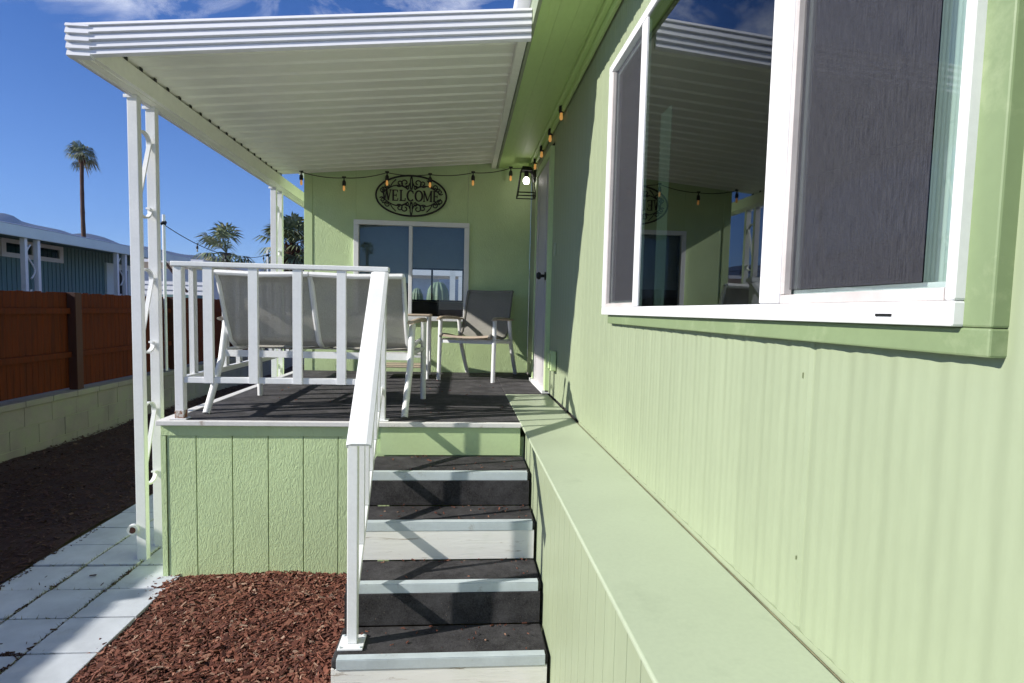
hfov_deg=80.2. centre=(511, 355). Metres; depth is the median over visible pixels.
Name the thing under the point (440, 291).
cactus
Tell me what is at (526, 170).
wall lantern
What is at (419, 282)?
yard house
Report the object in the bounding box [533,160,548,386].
door
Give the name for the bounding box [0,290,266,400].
wooden fence
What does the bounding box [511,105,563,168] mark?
string lights
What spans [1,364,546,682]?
ground
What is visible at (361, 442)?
stair handrail
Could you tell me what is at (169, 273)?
white house
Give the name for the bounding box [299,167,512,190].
string lights
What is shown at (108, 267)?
doorway
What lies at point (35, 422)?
block wall
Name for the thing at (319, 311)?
patio loveseat
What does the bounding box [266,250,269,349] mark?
light pole
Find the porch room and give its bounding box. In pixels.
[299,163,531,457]
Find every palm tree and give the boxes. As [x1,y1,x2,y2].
[63,140,101,236]
[192,221,254,262]
[252,211,303,271]
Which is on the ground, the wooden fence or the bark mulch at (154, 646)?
the bark mulch at (154, 646)
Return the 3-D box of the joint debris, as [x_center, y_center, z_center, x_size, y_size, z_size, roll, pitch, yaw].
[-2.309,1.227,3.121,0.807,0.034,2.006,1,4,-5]
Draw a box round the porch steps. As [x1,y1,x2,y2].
[331,427,547,682]
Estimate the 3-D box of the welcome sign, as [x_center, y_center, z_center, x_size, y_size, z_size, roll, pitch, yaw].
[-0.996,-1.579,6.009,0.708,0.410,0.024,1,4,-5]
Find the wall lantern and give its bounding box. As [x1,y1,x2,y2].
[516,166,535,199]
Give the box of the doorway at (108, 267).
[104,263,130,295]
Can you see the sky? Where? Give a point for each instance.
(49, 101)
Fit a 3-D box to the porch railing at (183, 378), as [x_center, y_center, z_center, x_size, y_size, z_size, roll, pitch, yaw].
[-1.380,-0.171,4.688,1.170,0.860,2.730,1,4,-5]
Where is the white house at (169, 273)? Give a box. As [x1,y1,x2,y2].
[144,259,261,298]
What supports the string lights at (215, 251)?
hanging from the light pole at (163, 222)
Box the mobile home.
[497,0,1023,682]
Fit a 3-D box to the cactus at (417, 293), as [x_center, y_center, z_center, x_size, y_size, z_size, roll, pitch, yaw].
[-2.144,-0.525,13.669,0.308,1.990,0.308,1,4,-5]
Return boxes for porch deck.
[155,370,547,576]
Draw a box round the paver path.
[0,494,179,682]
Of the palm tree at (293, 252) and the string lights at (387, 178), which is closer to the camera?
the string lights at (387, 178)
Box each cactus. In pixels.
[412,288,422,299]
[426,282,449,299]
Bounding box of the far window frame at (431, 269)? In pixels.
[412,268,463,301]
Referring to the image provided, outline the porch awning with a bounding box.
[64,8,531,560]
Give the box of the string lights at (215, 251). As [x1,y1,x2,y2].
[166,226,265,262]
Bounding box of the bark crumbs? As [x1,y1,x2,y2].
[279,380,528,653]
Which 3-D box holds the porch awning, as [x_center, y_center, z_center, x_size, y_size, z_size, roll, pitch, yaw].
[-1.279,-0.451,5.896,2.263,3.018,5.803,1,4,-5]
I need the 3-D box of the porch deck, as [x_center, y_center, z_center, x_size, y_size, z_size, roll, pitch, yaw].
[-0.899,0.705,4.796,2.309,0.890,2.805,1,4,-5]
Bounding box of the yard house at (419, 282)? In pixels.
[412,270,528,350]
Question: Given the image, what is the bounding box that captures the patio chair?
[437,290,516,382]
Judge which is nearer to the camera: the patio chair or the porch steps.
the porch steps
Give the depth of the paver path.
3.06 m
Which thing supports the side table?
on the porch deck
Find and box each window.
[0,237,63,262]
[353,219,469,321]
[601,0,987,326]
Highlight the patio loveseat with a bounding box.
[203,269,426,417]
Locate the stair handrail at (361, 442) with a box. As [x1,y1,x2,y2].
[337,271,388,650]
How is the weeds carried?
on the paver path
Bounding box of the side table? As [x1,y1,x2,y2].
[386,314,431,378]
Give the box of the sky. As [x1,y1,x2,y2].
[0,0,531,270]
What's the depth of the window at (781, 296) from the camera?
1.20 m
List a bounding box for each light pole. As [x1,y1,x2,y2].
[161,214,167,370]
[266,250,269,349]
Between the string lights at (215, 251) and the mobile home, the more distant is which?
the string lights at (215, 251)
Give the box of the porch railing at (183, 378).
[170,261,389,420]
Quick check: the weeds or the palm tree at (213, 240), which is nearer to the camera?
the weeds
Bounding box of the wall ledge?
[506,394,843,682]
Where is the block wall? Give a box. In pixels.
[0,349,303,462]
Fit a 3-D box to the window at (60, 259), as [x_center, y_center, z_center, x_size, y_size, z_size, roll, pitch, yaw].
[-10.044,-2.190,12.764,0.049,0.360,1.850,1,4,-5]
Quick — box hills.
[0,213,529,299]
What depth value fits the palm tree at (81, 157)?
55.81 m
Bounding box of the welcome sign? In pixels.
[375,175,446,216]
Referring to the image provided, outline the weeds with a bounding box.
[0,537,159,673]
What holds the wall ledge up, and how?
on the ground
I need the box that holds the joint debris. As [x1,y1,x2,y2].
[0,525,152,674]
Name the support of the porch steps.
attached to the porch deck
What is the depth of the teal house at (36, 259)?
13.30 m
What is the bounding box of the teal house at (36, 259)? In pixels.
[0,221,190,295]
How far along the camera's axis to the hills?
4620.43 m
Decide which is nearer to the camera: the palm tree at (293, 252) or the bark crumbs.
the bark crumbs

